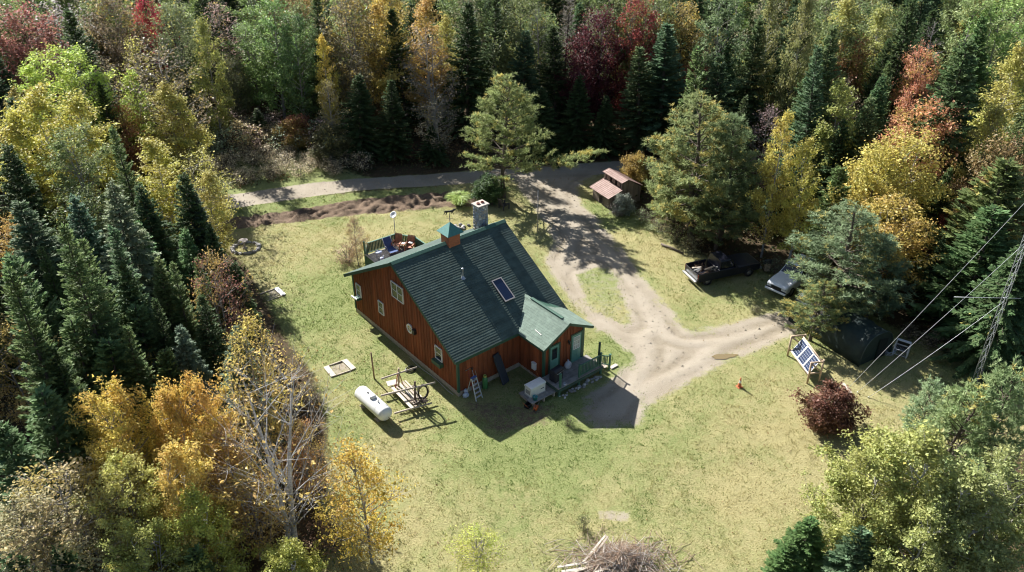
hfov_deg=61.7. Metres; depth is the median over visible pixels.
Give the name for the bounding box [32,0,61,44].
hemlock tree
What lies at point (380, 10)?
birch tree
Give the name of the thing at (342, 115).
shrub
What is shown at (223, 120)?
shrub
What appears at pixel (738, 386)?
traffic cone
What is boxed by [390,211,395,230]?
satellite dish
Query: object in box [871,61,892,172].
spruce tree
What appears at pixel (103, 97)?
spruce tree
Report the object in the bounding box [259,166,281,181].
shrub
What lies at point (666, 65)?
spruce tree
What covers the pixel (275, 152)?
shrub
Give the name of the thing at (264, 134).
shrub
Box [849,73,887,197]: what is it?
hemlock tree
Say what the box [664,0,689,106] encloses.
hemlock tree
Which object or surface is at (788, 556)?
fir tree
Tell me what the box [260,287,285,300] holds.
horseshoe pit
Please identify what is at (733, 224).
pine tree
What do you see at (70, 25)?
spruce tree
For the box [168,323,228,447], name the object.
hemlock tree
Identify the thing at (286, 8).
maple tree
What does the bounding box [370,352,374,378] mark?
wooden post
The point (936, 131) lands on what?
maple tree
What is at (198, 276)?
spruce tree
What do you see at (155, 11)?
hemlock tree
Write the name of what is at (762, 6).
maple tree
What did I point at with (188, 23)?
maple tree
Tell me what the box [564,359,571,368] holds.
sack
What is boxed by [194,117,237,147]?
shrub
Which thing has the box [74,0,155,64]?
maple tree
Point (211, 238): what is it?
hemlock tree
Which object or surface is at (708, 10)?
spruce tree
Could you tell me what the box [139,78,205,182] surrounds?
birch tree
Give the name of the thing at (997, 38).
aspen tree
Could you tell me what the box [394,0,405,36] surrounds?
spruce tree
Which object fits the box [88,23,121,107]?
hemlock tree
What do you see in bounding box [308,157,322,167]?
shrub
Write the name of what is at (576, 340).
door
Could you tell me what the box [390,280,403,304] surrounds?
window
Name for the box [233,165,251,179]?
shrub
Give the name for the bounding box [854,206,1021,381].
guy wire
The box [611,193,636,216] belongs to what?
shrub
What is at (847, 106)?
thin tree
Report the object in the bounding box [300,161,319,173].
shrub
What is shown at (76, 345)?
fir tree
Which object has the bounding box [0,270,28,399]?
spruce tree
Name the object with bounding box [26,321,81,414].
spruce tree
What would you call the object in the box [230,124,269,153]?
shrub
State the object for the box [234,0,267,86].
spruce tree
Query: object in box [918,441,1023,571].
birch tree
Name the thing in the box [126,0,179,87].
maple tree
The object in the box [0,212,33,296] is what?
birch tree
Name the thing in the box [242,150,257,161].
shrub
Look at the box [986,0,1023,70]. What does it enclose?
aspen tree
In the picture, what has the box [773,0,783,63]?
spruce tree
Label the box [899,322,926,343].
weed clump
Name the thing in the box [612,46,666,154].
spruce tree
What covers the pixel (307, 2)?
birch tree
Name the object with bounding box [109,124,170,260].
spruce tree
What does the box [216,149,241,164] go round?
shrub
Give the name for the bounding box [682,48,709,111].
maple tree
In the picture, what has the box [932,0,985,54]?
maple tree
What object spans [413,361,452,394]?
white pipe
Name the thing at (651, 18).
maple tree
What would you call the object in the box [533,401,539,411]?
chainsaw
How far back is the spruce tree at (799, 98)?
72.39 m
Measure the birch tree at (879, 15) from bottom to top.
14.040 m
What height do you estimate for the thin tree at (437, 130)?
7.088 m
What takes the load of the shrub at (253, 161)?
on the ground at (408, 168)
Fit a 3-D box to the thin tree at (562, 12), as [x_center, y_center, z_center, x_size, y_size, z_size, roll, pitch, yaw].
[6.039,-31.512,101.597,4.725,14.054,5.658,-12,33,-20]
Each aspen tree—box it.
[0,42,97,164]
[2,0,71,92]
[12,0,66,40]
[34,116,127,257]
[42,42,130,162]
[54,0,83,40]
[83,0,149,111]
[142,0,217,76]
[215,20,278,112]
[220,0,281,79]
[238,0,315,119]
[268,10,326,127]
[319,0,344,28]
[323,0,379,95]
[502,0,540,81]
[568,0,603,37]
[688,0,749,105]
[709,0,766,76]
[800,8,866,65]
[810,0,839,33]
[919,0,1007,107]
[933,0,1023,126]
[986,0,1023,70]
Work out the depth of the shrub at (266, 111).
90.79 m
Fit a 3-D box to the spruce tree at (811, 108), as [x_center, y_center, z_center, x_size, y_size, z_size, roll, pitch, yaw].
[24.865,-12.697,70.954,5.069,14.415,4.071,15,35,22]
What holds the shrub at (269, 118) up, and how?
on the ground at (414, 134)
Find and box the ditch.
[215,190,497,231]
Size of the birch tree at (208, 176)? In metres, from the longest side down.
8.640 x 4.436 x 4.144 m
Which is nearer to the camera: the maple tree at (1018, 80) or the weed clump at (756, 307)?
the weed clump at (756, 307)
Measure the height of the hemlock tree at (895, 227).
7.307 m
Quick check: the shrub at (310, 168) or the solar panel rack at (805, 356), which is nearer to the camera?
the solar panel rack at (805, 356)
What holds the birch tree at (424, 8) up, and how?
on the ground at (414, 134)
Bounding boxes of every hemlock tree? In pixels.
[0,58,50,161]
[0,79,9,183]
[0,140,66,298]
[3,124,64,237]
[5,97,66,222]
[5,199,97,381]
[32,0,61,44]
[42,28,72,134]
[63,193,115,299]
[86,35,135,129]
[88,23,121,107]
[98,177,186,332]
[133,182,189,311]
[144,0,181,85]
[151,256,197,345]
[154,15,202,111]
[165,171,238,311]
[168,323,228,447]
[185,187,230,320]
[203,223,234,329]
[208,0,250,79]
[226,260,274,359]
[314,5,352,102]
[329,73,385,164]
[401,0,421,62]
[401,11,442,110]
[413,126,450,166]
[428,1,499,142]
[436,0,462,62]
[489,29,541,148]
[505,0,525,53]
[519,86,569,167]
[534,0,569,64]
[550,73,596,160]
[557,0,593,101]
[582,95,622,161]
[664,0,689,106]
[677,141,700,207]
[679,0,696,88]
[686,53,742,186]
[688,0,704,75]
[706,42,739,119]
[707,0,741,77]
[728,0,779,128]
[729,18,770,148]
[756,157,792,238]
[764,0,810,113]
[773,25,841,176]
[799,118,853,226]
[824,94,881,202]
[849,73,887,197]
[873,0,907,23]
[874,35,978,243]
[878,0,916,150]
[882,203,905,292]
[890,20,932,112]
[893,0,917,33]
[900,0,935,97]
[903,167,954,263]
[909,237,947,314]
[916,0,945,95]
[919,73,968,151]
[923,139,972,232]
[927,244,1023,390]
[933,22,973,101]
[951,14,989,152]
[987,101,1023,161]
[990,0,1014,63]
[1011,203,1023,235]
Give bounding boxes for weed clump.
[628,208,654,225]
[644,216,676,235]
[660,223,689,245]
[680,233,704,252]
[750,304,763,312]
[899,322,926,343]
[914,330,952,352]
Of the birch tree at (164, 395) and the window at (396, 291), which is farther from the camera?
the window at (396, 291)
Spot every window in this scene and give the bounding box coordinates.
[355,283,361,297]
[378,300,384,315]
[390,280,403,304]
[406,323,411,333]
[434,345,442,362]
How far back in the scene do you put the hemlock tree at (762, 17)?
85.98 m
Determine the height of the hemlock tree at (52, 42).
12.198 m
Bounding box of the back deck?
[363,234,425,265]
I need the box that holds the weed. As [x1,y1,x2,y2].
[560,414,577,429]
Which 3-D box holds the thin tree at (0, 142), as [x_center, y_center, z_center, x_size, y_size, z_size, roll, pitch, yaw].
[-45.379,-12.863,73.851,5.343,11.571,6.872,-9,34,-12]
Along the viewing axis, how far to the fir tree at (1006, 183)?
57.07 m
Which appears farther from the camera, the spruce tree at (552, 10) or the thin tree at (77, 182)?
the spruce tree at (552, 10)
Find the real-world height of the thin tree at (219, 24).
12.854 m
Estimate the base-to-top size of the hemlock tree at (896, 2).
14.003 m
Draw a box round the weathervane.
[443,209,455,219]
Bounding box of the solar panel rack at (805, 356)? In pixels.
[786,334,824,383]
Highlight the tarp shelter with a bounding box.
[788,292,893,366]
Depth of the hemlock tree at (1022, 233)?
66.72 m
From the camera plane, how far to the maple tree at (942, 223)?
63.92 m
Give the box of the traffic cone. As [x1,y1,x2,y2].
[736,377,742,388]
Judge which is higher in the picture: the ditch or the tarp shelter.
the ditch
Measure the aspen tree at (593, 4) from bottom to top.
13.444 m
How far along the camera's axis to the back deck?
66.83 m
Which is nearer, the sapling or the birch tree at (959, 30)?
the sapling
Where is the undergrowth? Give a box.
[0,55,1023,569]
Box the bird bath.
[238,238,247,248]
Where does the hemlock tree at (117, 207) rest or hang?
on the ground at (408, 168)
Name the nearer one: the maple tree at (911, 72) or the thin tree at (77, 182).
the thin tree at (77, 182)
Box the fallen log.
[661,243,683,253]
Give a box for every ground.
[0,0,1017,304]
[0,142,1023,571]
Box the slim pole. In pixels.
[537,191,538,232]
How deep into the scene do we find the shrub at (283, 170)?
80.27 m
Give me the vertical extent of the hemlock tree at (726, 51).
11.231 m
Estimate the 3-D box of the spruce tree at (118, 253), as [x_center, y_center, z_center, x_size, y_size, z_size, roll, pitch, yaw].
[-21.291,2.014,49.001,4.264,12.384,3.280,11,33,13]
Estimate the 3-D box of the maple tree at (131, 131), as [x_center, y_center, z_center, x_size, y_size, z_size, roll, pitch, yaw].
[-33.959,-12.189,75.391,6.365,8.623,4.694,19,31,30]
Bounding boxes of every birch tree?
[0,83,45,193]
[0,106,68,236]
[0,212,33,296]
[0,451,143,571]
[0,484,97,571]
[3,78,121,223]
[35,478,164,571]
[47,79,133,230]
[64,370,173,517]
[68,442,180,570]
[92,512,209,571]
[118,68,168,172]
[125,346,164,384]
[134,134,183,247]
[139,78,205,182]
[142,375,227,521]
[148,428,245,571]
[150,370,243,495]
[150,483,259,571]
[154,94,215,187]
[185,246,260,355]
[186,6,235,147]
[194,323,357,541]
[196,166,241,255]
[200,406,285,531]
[204,452,301,564]
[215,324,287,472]
[216,308,313,457]
[240,535,329,571]
[261,414,334,502]
[288,0,327,67]
[308,429,419,569]
[314,33,341,123]
[355,0,424,128]
[367,0,416,86]
[399,0,455,130]
[426,11,466,125]
[442,517,510,571]
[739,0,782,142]
[744,107,800,257]
[769,0,825,155]
[773,134,828,258]
[778,0,795,46]
[797,77,862,195]
[798,429,925,561]
[807,416,983,571]
[820,0,875,124]
[837,0,895,29]
[849,1,906,118]
[859,491,975,571]
[893,449,1022,571]
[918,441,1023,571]
[936,1,982,86]
[940,100,1017,206]
[947,163,977,219]
[958,37,1023,162]
[968,58,1023,157]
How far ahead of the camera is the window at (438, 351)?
52.90 m
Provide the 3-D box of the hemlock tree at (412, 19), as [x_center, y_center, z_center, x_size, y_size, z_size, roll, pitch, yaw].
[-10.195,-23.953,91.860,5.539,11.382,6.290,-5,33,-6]
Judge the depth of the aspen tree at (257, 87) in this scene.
90.36 m
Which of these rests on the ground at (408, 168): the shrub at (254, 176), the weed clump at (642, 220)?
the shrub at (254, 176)
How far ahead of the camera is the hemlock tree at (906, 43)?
78.84 m
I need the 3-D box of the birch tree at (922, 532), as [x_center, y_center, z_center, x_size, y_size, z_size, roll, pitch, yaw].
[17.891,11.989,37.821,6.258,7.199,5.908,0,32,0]
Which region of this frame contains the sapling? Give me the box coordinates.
[576,513,592,531]
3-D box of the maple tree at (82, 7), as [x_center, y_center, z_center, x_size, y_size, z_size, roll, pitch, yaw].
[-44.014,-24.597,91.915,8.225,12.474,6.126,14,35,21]
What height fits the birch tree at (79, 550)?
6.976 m
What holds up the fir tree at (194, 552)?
on the ground at (408, 168)
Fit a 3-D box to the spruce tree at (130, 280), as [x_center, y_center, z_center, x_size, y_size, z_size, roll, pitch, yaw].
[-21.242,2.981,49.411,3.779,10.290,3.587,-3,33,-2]
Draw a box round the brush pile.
[530,514,704,571]
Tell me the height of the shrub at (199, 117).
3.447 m
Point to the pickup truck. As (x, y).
(746, 264)
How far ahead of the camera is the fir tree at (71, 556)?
36.63 m
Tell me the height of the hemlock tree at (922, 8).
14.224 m
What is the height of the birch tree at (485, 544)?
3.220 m
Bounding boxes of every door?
[550,344,558,369]
[571,332,581,361]
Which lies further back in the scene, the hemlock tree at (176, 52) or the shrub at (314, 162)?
the hemlock tree at (176, 52)
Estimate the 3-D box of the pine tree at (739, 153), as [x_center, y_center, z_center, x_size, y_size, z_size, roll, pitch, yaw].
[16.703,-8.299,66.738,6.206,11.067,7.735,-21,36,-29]
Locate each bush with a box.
[272,111,319,149]
[283,378,328,409]
[298,510,349,557]
[299,463,338,505]
[305,122,355,166]
[468,172,510,205]
[617,150,652,190]
[760,256,788,273]
[788,378,874,439]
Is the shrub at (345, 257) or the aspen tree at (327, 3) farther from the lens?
the aspen tree at (327, 3)
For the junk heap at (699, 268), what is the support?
in the pickup truck
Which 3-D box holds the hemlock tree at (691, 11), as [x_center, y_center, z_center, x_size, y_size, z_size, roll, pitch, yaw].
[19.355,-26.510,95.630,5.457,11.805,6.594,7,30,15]
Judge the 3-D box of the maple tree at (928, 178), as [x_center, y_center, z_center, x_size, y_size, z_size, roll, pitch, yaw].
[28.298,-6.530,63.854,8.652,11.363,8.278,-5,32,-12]
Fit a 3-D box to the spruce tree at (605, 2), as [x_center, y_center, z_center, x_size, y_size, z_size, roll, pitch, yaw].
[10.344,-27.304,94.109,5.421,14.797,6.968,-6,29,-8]
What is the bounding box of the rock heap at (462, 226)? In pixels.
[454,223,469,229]
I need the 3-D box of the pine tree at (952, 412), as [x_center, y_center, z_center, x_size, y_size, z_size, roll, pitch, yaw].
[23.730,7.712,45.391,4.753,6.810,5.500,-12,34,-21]
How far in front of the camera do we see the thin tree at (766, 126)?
71.22 m
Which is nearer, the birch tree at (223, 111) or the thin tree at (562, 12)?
the birch tree at (223, 111)
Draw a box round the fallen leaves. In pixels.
[228,174,1021,571]
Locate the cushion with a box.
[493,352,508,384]
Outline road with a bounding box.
[111,150,756,222]
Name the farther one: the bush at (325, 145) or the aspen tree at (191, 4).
the aspen tree at (191, 4)
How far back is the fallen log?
68.41 m
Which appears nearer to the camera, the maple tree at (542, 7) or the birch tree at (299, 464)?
the birch tree at (299, 464)
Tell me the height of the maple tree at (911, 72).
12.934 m
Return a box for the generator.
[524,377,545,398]
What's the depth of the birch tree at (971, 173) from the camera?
64.59 m
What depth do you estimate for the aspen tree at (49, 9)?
102.47 m
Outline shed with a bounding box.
[589,168,643,208]
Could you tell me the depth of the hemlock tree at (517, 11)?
97.41 m
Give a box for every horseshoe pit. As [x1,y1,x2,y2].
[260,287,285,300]
[324,359,355,376]
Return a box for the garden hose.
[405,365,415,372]
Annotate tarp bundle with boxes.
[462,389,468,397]
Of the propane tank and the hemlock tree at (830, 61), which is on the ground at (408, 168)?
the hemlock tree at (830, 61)
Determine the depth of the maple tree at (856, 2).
92.34 m
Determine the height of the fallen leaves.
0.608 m
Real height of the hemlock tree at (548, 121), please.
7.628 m
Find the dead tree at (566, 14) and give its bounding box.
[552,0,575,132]
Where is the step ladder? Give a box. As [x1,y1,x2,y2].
[467,375,482,400]
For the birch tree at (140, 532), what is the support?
on the ground at (408, 168)
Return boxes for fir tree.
[0,251,70,386]
[0,420,77,565]
[0,551,41,571]
[22,381,132,548]
[49,541,95,571]
[59,316,128,438]
[61,276,125,347]
[87,336,161,472]
[123,303,163,394]
[152,346,206,443]
[176,228,213,323]
[183,543,215,571]
[674,45,708,177]
[759,541,804,571]
[766,515,826,571]
[793,165,851,266]
[814,524,880,571]
[872,168,891,221]
[902,156,1023,307]
[905,203,1023,341]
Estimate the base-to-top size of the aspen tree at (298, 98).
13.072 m
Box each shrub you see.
[184,108,216,130]
[193,122,227,154]
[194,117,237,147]
[194,137,223,156]
[200,109,251,129]
[203,123,259,153]
[205,102,248,126]
[206,155,223,172]
[208,153,240,171]
[214,107,249,129]
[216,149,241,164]
[221,115,261,148]
[221,117,276,152]
[221,165,241,178]
[224,132,262,155]
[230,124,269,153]
[230,170,253,187]
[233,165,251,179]
[241,166,261,181]
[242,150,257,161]
[242,150,268,166]
[243,121,282,148]
[251,140,278,161]
[253,105,282,125]
[257,120,286,141]
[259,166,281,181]
[260,158,283,172]
[262,107,290,131]
[264,123,301,153]
[268,148,284,159]
[269,163,291,174]
[271,151,296,166]
[279,144,299,157]
[287,163,308,178]
[297,118,346,149]
[297,151,315,161]
[298,117,324,147]
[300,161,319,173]
[306,143,319,163]
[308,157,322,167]
[318,157,338,170]
[321,110,364,124]
[324,159,344,174]
[327,242,359,265]
[338,150,358,167]
[339,214,370,265]
[347,150,372,171]
[606,203,626,216]
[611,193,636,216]
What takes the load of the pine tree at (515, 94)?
on the lawn at (747, 538)
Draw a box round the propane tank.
[355,386,398,424]
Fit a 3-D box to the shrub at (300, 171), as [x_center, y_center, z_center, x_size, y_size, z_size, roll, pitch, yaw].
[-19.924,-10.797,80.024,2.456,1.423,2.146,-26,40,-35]
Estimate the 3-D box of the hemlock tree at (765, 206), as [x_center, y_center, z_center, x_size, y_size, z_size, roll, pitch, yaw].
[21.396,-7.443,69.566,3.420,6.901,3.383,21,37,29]
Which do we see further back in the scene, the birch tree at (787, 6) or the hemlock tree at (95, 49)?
the birch tree at (787, 6)
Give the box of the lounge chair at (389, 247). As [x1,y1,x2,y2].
[382,236,397,254]
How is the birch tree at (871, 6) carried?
on the ground at (414, 134)
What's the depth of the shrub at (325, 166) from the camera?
80.91 m
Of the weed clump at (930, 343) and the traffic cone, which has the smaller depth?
the traffic cone
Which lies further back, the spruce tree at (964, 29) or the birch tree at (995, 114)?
the spruce tree at (964, 29)
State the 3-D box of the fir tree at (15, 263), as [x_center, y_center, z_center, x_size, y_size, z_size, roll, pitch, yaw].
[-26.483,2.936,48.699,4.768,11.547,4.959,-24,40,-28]
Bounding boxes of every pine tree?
[458,71,607,197]
[639,88,758,240]
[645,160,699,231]
[646,132,695,219]
[684,175,762,249]
[685,112,774,240]
[777,278,861,340]
[784,197,916,315]
[831,234,921,320]
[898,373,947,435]
[904,377,1014,480]
[947,353,1023,473]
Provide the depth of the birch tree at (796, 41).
78.10 m
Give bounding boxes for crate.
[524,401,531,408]
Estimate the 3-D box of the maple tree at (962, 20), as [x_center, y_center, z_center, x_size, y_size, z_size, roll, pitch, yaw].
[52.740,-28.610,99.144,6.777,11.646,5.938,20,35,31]
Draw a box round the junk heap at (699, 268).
[681,260,717,274]
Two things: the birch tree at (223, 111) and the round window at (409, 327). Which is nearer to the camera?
the round window at (409, 327)
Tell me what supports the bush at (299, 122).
on the ground at (408, 168)
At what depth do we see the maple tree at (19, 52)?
79.16 m
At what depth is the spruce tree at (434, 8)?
99.01 m
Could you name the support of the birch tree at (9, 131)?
on the ground at (408, 168)
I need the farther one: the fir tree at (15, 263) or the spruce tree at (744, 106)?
the spruce tree at (744, 106)
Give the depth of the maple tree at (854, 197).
61.62 m
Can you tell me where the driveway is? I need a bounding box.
[512,175,796,429]
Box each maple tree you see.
[0,0,27,61]
[0,0,82,140]
[0,1,51,93]
[0,4,58,71]
[0,230,10,276]
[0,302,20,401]
[43,181,136,270]
[48,0,88,31]
[62,0,123,61]
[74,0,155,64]
[77,0,168,114]
[101,101,161,177]
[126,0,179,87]
[145,0,214,116]
[215,52,257,123]
[246,0,320,70]
[268,0,334,111]
[313,0,393,108]
[338,0,385,88]
[401,0,446,40]
[426,0,490,89]
[484,0,562,106]
[501,0,560,56]
[509,6,573,98]
[551,27,615,139]
[558,0,601,36]
[563,0,629,135]
[578,0,654,108]
[602,0,661,129]
[614,0,684,53]
[619,0,687,104]
[630,0,679,23]
[646,0,716,109]
[671,0,704,24]
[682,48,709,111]
[733,0,791,32]
[735,0,787,66]
[786,0,861,59]
[786,14,865,125]
[822,0,882,59]
[822,131,929,262]
[828,29,875,125]
[833,187,946,284]
[839,0,902,80]
[845,122,957,246]
[860,18,915,91]
[864,92,972,208]
[866,2,914,57]
[870,0,922,20]
[885,39,943,144]
[901,0,963,55]
[922,212,952,255]
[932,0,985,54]
[937,126,1023,231]
[942,0,990,54]
[974,106,1023,200]
[975,0,1023,31]
[986,17,1023,101]
[1008,40,1023,106]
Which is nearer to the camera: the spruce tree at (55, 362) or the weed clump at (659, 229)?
the spruce tree at (55, 362)
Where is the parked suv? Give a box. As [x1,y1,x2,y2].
[765,254,815,296]
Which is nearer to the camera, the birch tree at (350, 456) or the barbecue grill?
the birch tree at (350, 456)
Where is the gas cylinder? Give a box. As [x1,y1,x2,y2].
[482,374,487,388]
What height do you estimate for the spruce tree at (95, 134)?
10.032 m
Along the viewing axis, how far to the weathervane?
54.33 m
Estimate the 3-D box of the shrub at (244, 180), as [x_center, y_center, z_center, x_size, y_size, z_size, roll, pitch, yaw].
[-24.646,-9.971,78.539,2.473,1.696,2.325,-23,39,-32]
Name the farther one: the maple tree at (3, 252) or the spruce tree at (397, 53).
the spruce tree at (397, 53)
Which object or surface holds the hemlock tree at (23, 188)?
on the ground at (408, 168)
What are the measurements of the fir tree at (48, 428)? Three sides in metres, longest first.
9.448 x 5.437 x 4.987 m
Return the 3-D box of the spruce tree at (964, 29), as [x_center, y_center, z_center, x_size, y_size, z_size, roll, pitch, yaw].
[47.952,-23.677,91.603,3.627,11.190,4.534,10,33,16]
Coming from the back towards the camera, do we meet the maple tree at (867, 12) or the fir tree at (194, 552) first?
the maple tree at (867, 12)
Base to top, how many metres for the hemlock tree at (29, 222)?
12.392 m
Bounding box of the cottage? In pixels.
[343,199,611,396]
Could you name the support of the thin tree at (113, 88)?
on the ground at (414, 134)
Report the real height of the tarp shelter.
2.173 m
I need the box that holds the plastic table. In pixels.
[375,250,381,257]
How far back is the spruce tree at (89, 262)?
46.39 m
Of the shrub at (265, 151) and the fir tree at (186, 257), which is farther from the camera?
the shrub at (265, 151)
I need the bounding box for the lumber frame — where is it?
[381,367,434,413]
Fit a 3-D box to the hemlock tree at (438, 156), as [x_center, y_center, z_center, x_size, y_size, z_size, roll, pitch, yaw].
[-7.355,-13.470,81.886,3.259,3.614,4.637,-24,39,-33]
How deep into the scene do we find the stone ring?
68.31 m
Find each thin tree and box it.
[0,98,4,196]
[15,0,111,93]
[43,56,70,125]
[44,153,109,219]
[73,0,86,18]
[82,47,144,138]
[103,32,218,161]
[116,34,160,129]
[164,145,246,234]
[204,0,247,104]
[313,79,354,140]
[391,22,462,129]
[413,92,461,152]
[448,0,490,93]
[549,0,578,48]
[572,6,598,71]
[731,0,789,80]
[744,103,792,206]
[810,0,838,42]
[825,76,865,140]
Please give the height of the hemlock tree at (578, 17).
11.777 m
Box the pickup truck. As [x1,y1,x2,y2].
[682,251,761,285]
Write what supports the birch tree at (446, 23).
on the ground at (414, 134)
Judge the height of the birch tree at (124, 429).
9.832 m
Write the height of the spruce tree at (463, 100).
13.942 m
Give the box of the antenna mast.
[964,236,1023,391]
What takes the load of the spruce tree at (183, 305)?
on the ground at (408, 168)
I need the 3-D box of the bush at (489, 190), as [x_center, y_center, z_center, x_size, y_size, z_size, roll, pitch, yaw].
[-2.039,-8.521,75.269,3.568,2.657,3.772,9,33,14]
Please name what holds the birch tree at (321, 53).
on the ground at (408, 168)
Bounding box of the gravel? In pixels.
[211,160,784,418]
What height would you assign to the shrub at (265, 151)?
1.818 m
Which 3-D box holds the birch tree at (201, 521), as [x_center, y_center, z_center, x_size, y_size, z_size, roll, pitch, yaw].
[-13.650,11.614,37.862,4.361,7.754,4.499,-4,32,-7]
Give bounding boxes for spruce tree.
[0,266,106,495]
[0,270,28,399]
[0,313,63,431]
[10,164,45,254]
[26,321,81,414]
[36,245,70,340]
[46,345,134,477]
[55,223,128,417]
[60,8,134,156]
[68,386,132,491]
[77,237,128,348]
[79,92,114,188]
[96,81,136,187]
[107,225,174,358]
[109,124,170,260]
[117,262,176,374]
[122,325,166,461]
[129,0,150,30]
[134,220,184,310]
[150,297,177,386]
[169,261,204,356]
[174,0,190,55]
[191,0,234,96]
[193,256,228,345]
[194,294,230,411]
[198,0,239,75]
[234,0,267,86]
[249,108,269,142]
[299,0,345,126]
[372,79,413,160]
[381,8,427,134]
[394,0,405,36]
[419,0,448,67]
[468,0,485,77]
[474,0,510,132]
[478,0,500,90]
[486,0,516,100]
[533,25,570,143]
[536,0,567,70]
[591,0,618,93]
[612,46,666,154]
[616,0,626,36]
[626,22,688,150]
[689,0,726,68]
[716,95,750,190]
[729,161,745,213]
[737,0,757,60]
[767,69,821,192]
[768,0,815,120]
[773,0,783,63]
[778,44,827,209]
[844,38,891,137]
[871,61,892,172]
[879,98,923,179]
[889,8,937,135]
[941,11,975,90]
[980,36,1019,128]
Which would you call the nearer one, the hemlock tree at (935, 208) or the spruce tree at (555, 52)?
the hemlock tree at (935, 208)
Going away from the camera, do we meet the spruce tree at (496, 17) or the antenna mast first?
the antenna mast
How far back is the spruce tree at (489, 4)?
92.91 m
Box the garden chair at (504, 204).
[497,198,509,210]
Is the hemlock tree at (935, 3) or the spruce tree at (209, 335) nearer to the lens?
the spruce tree at (209, 335)
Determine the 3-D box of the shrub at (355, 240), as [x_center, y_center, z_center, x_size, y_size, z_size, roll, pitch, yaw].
[-11.930,-3.386,65.193,2.518,4.517,2.426,-9,31,-14]
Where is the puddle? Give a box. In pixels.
[712,354,738,358]
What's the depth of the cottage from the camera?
54.03 m
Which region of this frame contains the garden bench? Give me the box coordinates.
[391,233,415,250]
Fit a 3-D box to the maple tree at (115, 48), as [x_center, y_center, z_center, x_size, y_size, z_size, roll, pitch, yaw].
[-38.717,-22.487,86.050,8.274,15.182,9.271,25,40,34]
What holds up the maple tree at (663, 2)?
on the ground at (414, 134)
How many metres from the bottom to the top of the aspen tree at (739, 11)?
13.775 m
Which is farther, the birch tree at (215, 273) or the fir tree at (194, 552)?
the birch tree at (215, 273)
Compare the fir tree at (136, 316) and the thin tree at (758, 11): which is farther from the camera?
the thin tree at (758, 11)
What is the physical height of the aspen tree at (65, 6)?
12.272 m
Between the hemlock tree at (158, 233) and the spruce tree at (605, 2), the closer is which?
the hemlock tree at (158, 233)
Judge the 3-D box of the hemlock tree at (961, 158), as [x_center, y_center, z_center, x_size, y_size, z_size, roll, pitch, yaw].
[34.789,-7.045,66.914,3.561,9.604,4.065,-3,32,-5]
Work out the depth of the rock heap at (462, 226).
71.58 m
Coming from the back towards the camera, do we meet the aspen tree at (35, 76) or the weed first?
the aspen tree at (35, 76)
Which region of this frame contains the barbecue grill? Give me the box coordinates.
[549,364,563,383]
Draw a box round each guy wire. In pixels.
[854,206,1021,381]
[857,244,1023,391]
[868,301,1003,397]
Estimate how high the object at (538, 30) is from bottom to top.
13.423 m
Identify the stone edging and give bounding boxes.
[559,375,601,398]
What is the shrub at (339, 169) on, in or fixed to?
on the ground at (408, 168)
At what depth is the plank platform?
52.44 m
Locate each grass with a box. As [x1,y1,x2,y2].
[444,190,471,206]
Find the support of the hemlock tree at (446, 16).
on the ground at (414, 134)
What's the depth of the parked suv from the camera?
62.56 m
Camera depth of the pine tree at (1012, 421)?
44.51 m
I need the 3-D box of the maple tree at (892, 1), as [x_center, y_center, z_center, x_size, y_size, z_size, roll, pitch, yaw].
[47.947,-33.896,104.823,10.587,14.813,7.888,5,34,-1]
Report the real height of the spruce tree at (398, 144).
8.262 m
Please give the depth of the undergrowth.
79.13 m
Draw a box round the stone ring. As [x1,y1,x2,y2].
[230,241,260,254]
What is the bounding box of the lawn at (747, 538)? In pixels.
[207,174,1023,571]
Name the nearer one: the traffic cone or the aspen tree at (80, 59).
the traffic cone
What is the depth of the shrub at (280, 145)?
84.27 m
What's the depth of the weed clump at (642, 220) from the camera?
72.20 m
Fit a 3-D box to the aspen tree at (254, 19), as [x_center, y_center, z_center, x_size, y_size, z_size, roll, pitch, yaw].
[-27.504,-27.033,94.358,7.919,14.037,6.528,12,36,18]
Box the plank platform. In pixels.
[519,384,555,406]
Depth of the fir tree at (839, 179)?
63.70 m
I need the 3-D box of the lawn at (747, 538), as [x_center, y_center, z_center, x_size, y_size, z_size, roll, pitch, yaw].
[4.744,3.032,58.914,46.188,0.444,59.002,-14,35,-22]
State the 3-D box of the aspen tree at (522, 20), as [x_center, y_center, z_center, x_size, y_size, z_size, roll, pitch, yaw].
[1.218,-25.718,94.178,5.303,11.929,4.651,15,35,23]
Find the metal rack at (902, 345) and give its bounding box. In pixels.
[892,338,911,357]
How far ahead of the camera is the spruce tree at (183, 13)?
105.40 m
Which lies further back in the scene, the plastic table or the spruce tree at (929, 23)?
the spruce tree at (929, 23)

